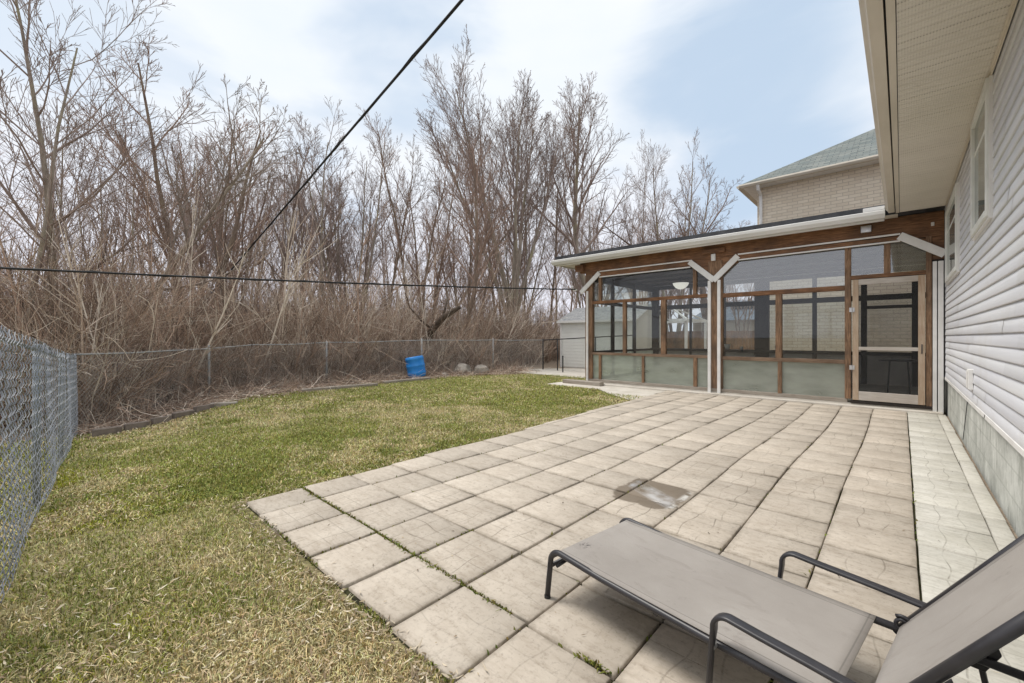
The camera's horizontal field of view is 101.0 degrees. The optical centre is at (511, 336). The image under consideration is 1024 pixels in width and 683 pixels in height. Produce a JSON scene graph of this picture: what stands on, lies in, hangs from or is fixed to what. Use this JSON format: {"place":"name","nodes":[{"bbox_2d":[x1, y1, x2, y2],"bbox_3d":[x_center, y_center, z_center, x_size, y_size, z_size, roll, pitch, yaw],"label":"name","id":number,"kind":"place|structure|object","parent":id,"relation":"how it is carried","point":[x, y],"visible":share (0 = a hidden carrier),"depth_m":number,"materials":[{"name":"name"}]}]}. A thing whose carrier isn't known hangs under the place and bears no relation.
{"place":"outdoors","nodes":[
{"label":"outdoors","id":0,"kind":"place"},
{"bbox_2d":[0,373,641,682],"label":"lawn","id":1,"kind":"structure","parent":0,"point":[303,559],"depth_m":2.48,"materials":[{"name":"plant"}]},
{"bbox_2d":[0,325,77,602],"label":"chain link fence","id":2,"kind":"object","parent":1,"relation":"on","point":[69,404],"visible":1,"depth_m":2.96,"materials":[{"name":"metal"}]},
{"bbox_2d":[210,401,237,406],"bbox_3d":[-5.640,1.321,8.266,0.450,0.090,0.120,0,0,-26],"label":"edging stone","id":3,"kind":"object","parent":1,"relation":"on","point":[223,403],"visible":0.62,"depth_m":8.23,"materials":[{"name":"grey stone"}]},
{"bbox_2d":[301,383,377,391],"bbox_3d":[-4.283,1.270,10.620,1.900,0.090,0.120,0,0,-43],"label":"edging timber","id":4,"kind":"object","parent":1,"relation":"on","point":[345,386],"visible":0.74,"depth_m":10.56,"materials":[{"name":"wood"}]},
{"bbox_2d":[383,377,430,383],"bbox_3d":[-3.043,1.270,12.333,0.120,0.090,1.600,0,0,41],"label":"edging timber","id":5,"kind":"object","parent":1,"relation":"on","point":[406,380],"visible":0.62,"depth_m":12.23,"materials":[{"name":"grey wood"}]},
{"bbox_2d":[246,391,1023,682],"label":"patio","id":6,"kind":"structure","parent":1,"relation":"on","point":[741,475],"depth_m":2.90,"materials":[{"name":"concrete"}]},
{"bbox_2d":[263,413,917,682],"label":"moss","id":7,"kind":"object","parent":6,"relation":"on","point":[595,663],"visible":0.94,"depth_m":2.40,"materials":[{"name":"green plant"}]},
{"bbox_2d":[544,518,1023,682],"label":"chaise longue","id":8,"kind":"object","parent":6,"relation":"on","point":[779,629],"visible":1,"depth_m":1.46,"materials":[{"name":"beige fabric"}]},
{"bbox_2d":[207,0,463,298],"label":"overhead cable","id":9,"kind":"object","parent":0,"point":[431,35],"visible":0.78,"depth_m":5.84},
{"bbox_2d":[0,0,874,331],"label":"sky","id":10,"kind":"structure","parent":0,"point":[767,86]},
{"bbox_2d":[0,357,1017,538],"bbox_3d":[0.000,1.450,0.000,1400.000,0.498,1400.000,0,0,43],"label":"ground","id":11,"kind":"structure","parent":0,"point":[552,363],"depth_m":7.25,"materials":[{"name":"grey concrete"}]},
{"bbox_2d":[0,104,105,279],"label":"bare tree","id":12,"kind":"object","parent":11,"relation":"on","point":[62,205],"visible":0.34,"depth_m":18.29,"materials":[{"name":"brown plant"}]},
{"bbox_2d":[35,138,158,291],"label":"bare tree","id":13,"kind":"object","parent":11,"relation":"on","point":[79,216],"visible":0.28,"depth_m":16.81,"materials":[{"name":"brown plant"}]},
{"bbox_2d":[0,0,196,336],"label":"bare tree","id":14,"kind":"object","parent":11,"relation":"on","point":[39,132],"visible":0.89,"depth_m":8.84,"materials":[{"name":"grey plant"}]},
{"bbox_2d":[92,426,121,436],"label":"edging block","id":15,"kind":"structure","parent":11,"relation":"on","point":[105,431],"depth_m":6.60,"materials":[{"name":"concrete"}]},
{"bbox_2d":[0,0,221,332],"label":"bare tree","id":16,"kind":"object","parent":11,"relation":"on","point":[52,173],"visible":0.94,"depth_m":8.31,"materials":[{"name":"grey plant"}]},
{"bbox_2d":[123,421,149,430],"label":"edging block","id":17,"kind":"structure","parent":11,"relation":"on","point":[134,425],"depth_m":6.92,"materials":[{"name":"concrete"}]},
{"bbox_2d":[60,105,217,298],"bbox_3d":[-11.714,-2.868,13.680,3.784,8.876,3.653,0,0,-32],"label":"bare tree","id":18,"kind":"object","parent":11,"relation":"on","point":[133,230],"visible":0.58,"depth_m":13.20,"materials":[{"name":"brown plant"}]},
{"bbox_2d":[73,119,209,286],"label":"bare tree","id":19,"kind":"object","parent":11,"relation":"on","point":[136,197],"visible":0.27,"depth_m":18.10,"materials":[{"name":"brown plant"}]},
{"bbox_2d":[150,415,171,424],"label":"edging block","id":20,"kind":"structure","parent":11,"relation":"on","point":[157,420],"depth_m":7.21,"materials":[{"name":"concrete"}]},
{"bbox_2d":[31,36,298,321],"bbox_3d":[-11.644,-4.275,15.159,7.368,11.545,8.190,0,0,20],"label":"bare tree","id":21,"kind":"object","parent":11,"relation":"on","point":[162,202],"visible":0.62,"depth_m":14.42,"materials":[{"name":"brown plant"}]},
{"bbox_2d":[171,409,194,419],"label":"edging block","id":22,"kind":"structure","parent":11,"relation":"on","point":[178,414],"depth_m":7.55,"materials":[{"name":"concrete"}]},
{"bbox_2d":[136,129,233,284],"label":"bare tree","id":23,"kind":"object","parent":11,"relation":"on","point":[191,189],"visible":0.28,"depth_m":19.06,"materials":[{"name":"brown plant"}]},
{"bbox_2d":[118,114,281,305],"bbox_3d":[-15.465,-4.927,22.135,6.377,12.896,5.737,0,0,12],"label":"bare tree","id":24,"kind":"object","parent":11,"relation":"on","point":[168,136],"visible":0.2,"depth_m":21.87,"materials":[{"name":"brown plant"}]},
{"bbox_2d":[193,403,213,412],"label":"edging block","id":25,"kind":"structure","parent":11,"relation":"on","point":[200,408],"depth_m":7.92,"materials":[{"name":"concrete"}]},
{"bbox_2d":[120,74,303,338],"bbox_3d":[-8.437,-2.472,11.527,5.949,8.618,3.348,0,0,22],"label":"bare tree","id":26,"kind":"object","parent":11,"relation":"on","point":[219,199],"visible":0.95,"depth_m":11.00,"materials":[{"name":"brown plant"}]},
{"bbox_2d":[144,138,289,311],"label":"bare tree","id":27,"kind":"object","parent":11,"relation":"on","point":[217,231],"visible":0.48,"depth_m":15.72,"materials":[{"name":"brown plant"}]},
{"bbox_2d":[174,101,323,303],"bbox_3d":[-10.251,-3.723,16.593,5.111,10.321,4.779,0,0,-38],"label":"bare tree","id":28,"kind":"object","parent":11,"relation":"on","point":[251,153],"visible":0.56,"depth_m":16.25,"materials":[{"name":"brown plant"}]},
{"bbox_2d":[239,160,290,298],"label":"bare tree","id":29,"kind":"object","parent":11,"relation":"on","point":[266,230],"visible":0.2,"depth_m":24.61,"materials":[{"name":"brown plant"}]},
{"bbox_2d":[218,111,340,312],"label":"bare tree","id":30,"kind":"object","parent":11,"relation":"on","point":[301,192],"visible":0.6,"depth_m":17.86,"materials":[{"name":"brown plant"}]},
{"bbox_2d":[253,165,309,296],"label":"bare tree","id":31,"kind":"object","parent":11,"relation":"on","point":[284,233],"visible":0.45,"depth_m":18.36,"materials":[{"name":"brown plant"}]},
{"bbox_2d":[0,118,584,431],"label":"brush","id":32,"kind":"object","parent":11,"relation":"on","point":[105,315],"visible":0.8,"depth_m":10.59,"materials":[{"name":"brown plant"}]},
{"bbox_2d":[42,356,549,438],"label":"dead weeds","id":33,"kind":"object","parent":11,"relation":"on","point":[293,384],"visible":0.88,"depth_m":9.76,"materials":[{"name":"brown plant"}]},
{"bbox_2d":[72,289,529,439],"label":"fallen leaves","id":34,"kind":"object","parent":11,"relation":"on","point":[247,394],"depth_m":14.86,"materials":[{"name":"brown plant"}]},
{"bbox_2d":[76,338,543,432],"bbox_3d":[-3.617,0.806,12.458,1.754,1.551,12.994,0,0,41],"label":"chain link fence","id":35,"kind":"object","parent":11,"relation":"on","point":[327,351],"visible":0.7,"depth_m":10.53,"materials":[{"name":"metal"}]},
{"bbox_2d":[272,120,352,307],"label":"bare tree","id":36,"kind":"object","parent":11,"relation":"on","point":[289,214],"visible":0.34,"depth_m":21.26,"materials":[{"name":"brown plant"}]},
{"bbox_2d":[258,161,370,299],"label":"bare tree","id":37,"kind":"object","parent":11,"relation":"on","point":[301,182],"visible":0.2,"depth_m":25.50,"materials":[{"name":"brown plant"}]},
{"bbox_2d":[272,95,359,315],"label":"bare tree","id":38,"kind":"object","parent":11,"relation":"on","point":[322,198],"visible":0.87,"depth_m":17.38,"materials":[{"name":"brown plant"}]},
{"bbox_2d":[277,111,406,318],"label":"bare tree","id":39,"kind":"object","parent":11,"relation":"on","point":[376,235],"visible":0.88,"depth_m":18.69,"materials":[{"name":"brown plant"}]},
{"bbox_2d":[297,154,391,312],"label":"bare tree","id":40,"kind":"object","parent":11,"relation":"on","point":[340,249],"visible":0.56,"depth_m":19.75,"materials":[{"name":"brown plant"}]},
{"bbox_2d":[332,171,389,319],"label":"bare tree","id":41,"kind":"object","parent":11,"relation":"on","point":[368,232],"visible":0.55,"depth_m":20.65,"materials":[{"name":"brown plant"}]},
{"bbox_2d":[0,116,742,328],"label":"distant wood","id":42,"kind":"object","parent":11,"relation":"on","point":[385,258],"visible":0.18,"depth_m":35.77,"materials":[{"name":"brown plant"}]},
{"bbox_2d":[370,134,443,301],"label":"bare tree","id":43,"kind":"object","parent":11,"relation":"on","point":[404,220],"visible":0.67,"depth_m":22.30,"materials":[{"name":"brown plant"}]},
{"bbox_2d":[405,355,425,378],"bbox_3d":[-3.047,0.947,13.376,0.592,0.656,0.592,-10,0,20],"label":"barrel","id":44,"kind":"object","parent":11,"relation":"on","point":[415,365],"visible":0.94,"depth_m":13.13,"materials":[{"name":"blue plastic"}]},
{"bbox_2d":[356,104,488,338],"bbox_3d":[-3.840,-3.956,18.956,5.869,10.885,5.280,0,0,-16],"label":"bare tree","id":45,"kind":"object","parent":11,"relation":"on","point":[398,238],"visible":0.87,"depth_m":18.32,"materials":[{"name":"brown plant"}]},
{"bbox_2d":[400,198,462,309],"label":"bare tree","id":46,"kind":"object","parent":11,"relation":"on","point":[437,254],"visible":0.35,"depth_m":24.39,"materials":[{"name":"brown plant"}]},
{"bbox_2d":[424,185,498,309],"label":"bare tree","id":47,"kind":"object","parent":11,"relation":"on","point":[445,288],"visible":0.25,"depth_m":25.52,"materials":[{"name":"brown plant"}]},
{"bbox_2d":[453,363,471,374],"bbox_3d":[-1.711,1.182,14.703,0.668,0.547,0.626,0,0,43],"label":"boulder","id":48,"kind":"object","parent":11,"relation":"on","point":[465,368],"visible":0.62,"depth_m":14.46,"materials":[{"name":"grey stone"}]},
{"bbox_2d":[417,137,517,353],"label":"bare tree","id":49,"kind":"object","parent":11,"relation":"on","point":[478,250],"visible":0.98,"depth_m":17.12,"materials":[{"name":"brown plant"}]},
{"bbox_2d":[432,162,513,357],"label":"bare tree","id":50,"kind":"object","parent":11,"relation":"on","point":[486,283],"visible":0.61,"depth_m":19.05,"materials":[{"name":"brown plant"}]},
{"bbox_2d":[474,364,489,373],"bbox_3d":[-1.085,1.206,14.867,0.583,0.464,0.571,0,0,43],"label":"boulder","id":51,"kind":"object","parent":11,"relation":"on","point":[478,368],"visible":0.56,"depth_m":14.66,"materials":[{"name":"grey stone"}]},
{"bbox_2d":[410,24,584,353],"bbox_3d":[-0.750,-6.822,23.947,9.753,16.708,11.174,0,0,10],"label":"bare tree","id":52,"kind":"object","parent":11,"relation":"on","point":[516,164],"visible":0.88,"depth_m":22.65,"materials":[{"name":"grey plant"}]},
{"bbox_2d":[458,167,546,303],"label":"bare tree","id":53,"kind":"object","parent":11,"relation":"on","point":[502,225],"visible":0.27,"depth_m":27.83,"materials":[{"name":"brown plant"}]},
{"bbox_2d":[462,145,555,316],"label":"bare tree","id":54,"kind":"object","parent":11,"relation":"on","point":[523,263],"visible":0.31,"depth_m":27.94,"materials":[{"name":"brown plant"}]},
{"bbox_2d":[474,191,564,329],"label":"bare tree","id":55,"kind":"object","parent":11,"relation":"on","point":[526,260],"visible":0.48,"depth_m":25.29,"materials":[{"name":"brown plant"}]},
{"bbox_2d":[533,163,573,319],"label":"bare tree","id":56,"kind":"object","parent":11,"relation":"on","point":[557,243],"visible":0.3,"depth_m":32.11,"materials":[{"name":"brown plant"}]},
{"bbox_2d":[528,166,588,335],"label":"bare tree","id":57,"kind":"object","parent":11,"relation":"on","point":[554,240],"visible":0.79,"depth_m":25.68,"materials":[{"name":"brown plant"}]},
{"bbox_2d":[512,71,651,306],"bbox_3d":[4.576,-7.431,27.210,9.614,18.218,7.600,0,0,0],"label":"bare tree","id":58,"kind":"object","parent":11,"relation":"on","point":[576,173],"visible":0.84,"depth_m":26.57,"materials":[{"name":"brown plant"}]},
{"bbox_2d":[559,204,612,307],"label":"bare tree","id":59,"kind":"object","parent":11,"relation":"on","point":[578,287],"visible":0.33,"depth_m":33.10,"materials":[{"name":"brown plant"}]},
{"bbox_2d":[543,335,631,373],"bbox_3d":[2.620,0.635,15.373,0.044,1.430,4.011,0,0,-44],"label":"chain link fence","id":60,"kind":"object","parent":11,"relation":"on","point":[584,353],"visible":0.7,"depth_m":15.52,"materials":[{"name":"black metal"}]},
{"bbox_2d":[548,187,637,307],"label":"bare tree","id":61,"kind":"object","parent":11,"relation":"on","point":[573,273],"visible":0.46,"depth_m":29.81,"materials":[{"name":"brown plant"}]},
{"bbox_2d":[612,184,651,304],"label":"bare tree","id":62,"kind":"object","parent":11,"relation":"on","point":[630,292],"visible":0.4,"depth_m":30.04,"materials":[{"name":"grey plant"}]},
{"bbox_2d":[636,204,664,303],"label":"bare tree","id":63,"kind":"object","parent":11,"relation":"on","point":[651,240],"visible":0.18,"depth_m":30.63,"materials":[{"name":"grey plant"}]},
{"bbox_2d":[612,130,695,304],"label":"bare tree","id":64,"kind":"object","parent":11,"relation":"on","point":[643,205],"visible":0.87,"depth_m":27.18,"materials":[{"name":"brown plant"}]},
{"bbox_2d":[629,226,689,323],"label":"bare tree","id":65,"kind":"object","parent":11,"relation":"on","point":[650,295],"visible":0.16,"depth_m":29.17,"materials":[{"name":"brown plant"}]},
{"bbox_2d":[569,176,755,330],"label":"bare tree","id":66,"kind":"object","parent":11,"relation":"on","point":[704,312],"visible":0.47,"depth_m":29.21,"materials":[{"name":"brown plant"}]},
{"bbox_2d":[628,126,727,331],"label":"bare tree","id":67,"kind":"object","parent":11,"relation":"on","point":[684,227],"visible":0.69,"depth_m":27.97,"materials":[{"name":"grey plant"}]},
{"bbox_2d":[646,223,717,331],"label":"bare tree","id":68,"kind":"object","parent":11,"relation":"on","point":[670,324],"visible":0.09,"depth_m":30.35,"materials":[{"name":"brown plant"}]},
{"bbox_2d":[660,309,707,348],"bbox_3d":[8.497,-0.191,22.775,3.100,2.983,3.100,0,0,43],"label":"gazebo","id":69,"kind":"object","parent":11,"relation":"on","point":[685,320],"visible":0.32,"depth_m":22.24,"materials":[{"name":"white wood"}]},
{"bbox_2d":[667,331,753,349],"bbox_3d":[13.040,0.482,20.671,19.130,1.635,0.070,0,0,43],"label":"board fence","id":70,"kind":"object","parent":11,"relation":"on","point":[735,339],"visible":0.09,"depth_m":23.06,"materials":[{"name":"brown wood"}]},
{"bbox_2d":[693,285,733,309],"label":"bare tree","id":71,"kind":"object","parent":11,"relation":"on","point":[707,291],"visible":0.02,"depth_m":31.08,"materials":[{"name":"brown plant"}]},
{"bbox_2d":[692,300,753,342],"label":"house","id":72,"kind":"structure","parent":11,"relation":"on","point":[730,322],"depth_m":30.39,"materials":[{"name":"grey"}]},
{"bbox_2d":[716,225,753,348],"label":"bare tree","id":73,"kind":"object","parent":11,"relation":"on","point":[749,289],"visible":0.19,"depth_m":26.94,"materials":[{"name":"brown plant"}]},
{"bbox_2d":[551,202,944,414],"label":"sunroom","id":74,"kind":"structure","parent":11,"relation":"on","point":[847,244],"depth_m":9.69,"materials":[{"name":"wood"}]},
{"bbox_2d":[673,276,688,288],"bbox_3d":[4.726,-1.548,11.831,0.430,0.420,0.430,0,0,43],"label":"ceiling lamp","id":75,"kind":"object","parent":74,"relation":"hanging from","point":[680,285],"visible":0.96,"depth_m":11.70,"materials":[{"name":"white glass"}]},
{"bbox_2d":[849,275,924,404],"bbox_3d":[6.587,0.050,7.448,1.000,2.200,0.096,0,0,43],"label":"door","id":76,"kind":"structure","parent":74,"relation":"in","point":[919,399],"depth_m":7.38,"materials":[{"name":"brown wood"}]},
{"bbox_2d":[878,359,917,394],"bbox_3d":[8.305,0.850,9.073,0.680,0.731,0.680,0,0,43],"label":"side table","id":77,"kind":"object","parent":74,"relation":"on","point":[907,361],"visible":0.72,"depth_m":8.86,"materials":[{"name":"black metal"}]},
{"bbox_2d":[858,0,1023,536],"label":"house","id":78,"kind":"structure","parent":11,"relation":"on","point":[946,81],"depth_m":3.37,"materials":[{"name":"plastic"}]},
{"bbox_2d":[945,182,960,284],"bbox_3d":[6.137,-1.364,5.883,0.069,1.112,1.774,0,0,43],"label":"window","id":79,"kind":"structure","parent":78,"relation":"in","point":[952,217],"depth_m":5.71,"materials":[{"name":"white plastic"}]},
{"bbox_2d":[970,74,993,240],"bbox_3d":[4.136,-1.499,3.715,0.069,1.122,1.074,0,0,43],"label":"window","id":80,"kind":"structure","parent":78,"relation":"in","point":[981,127],"depth_m":3.64,"materials":[{"name":"white plastic"}]},
{"bbox_2d":[518,368,631,377],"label":"path","id":81,"kind":"structure","parent":0,"point":[569,372],"depth_m":15.33,"materials":[{"name":"concrete"}]},
{"bbox_2d":[549,382,663,399],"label":"pavement","id":82,"kind":"structure","parent":0,"point":[629,391],"depth_m":10.11,"materials":[{"name":"concrete"}]},
{"bbox_2d":[556,304,668,371],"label":"shed","id":83,"kind":"structure","parent":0,"point":[572,324],"depth_m":16.88,"materials":[{"name":"grey"}]},
{"bbox_2d":[253,409,998,681],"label":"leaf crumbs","id":84,"kind":"object","parent":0,"point":[580,538],"visible":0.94,"depth_m":2.73,"materials":[{"name":"brown plant"}]},
{"bbox_2d":[736,129,925,352],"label":"brick house","id":85,"kind":"structure","parent":0,"point":[843,176],"depth_m":13.70,"materials":[{"name":"brick"}]},
{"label":"cable anchor","id":86,"kind":"object","parent":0,"visible":0},
{"bbox_2d":[0,267,575,289],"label":"overhead cable","id":87,"kind":"object","parent":86,"relation":"attached to","point":[78,271],"visible":1,"depth_m":7.19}
]}

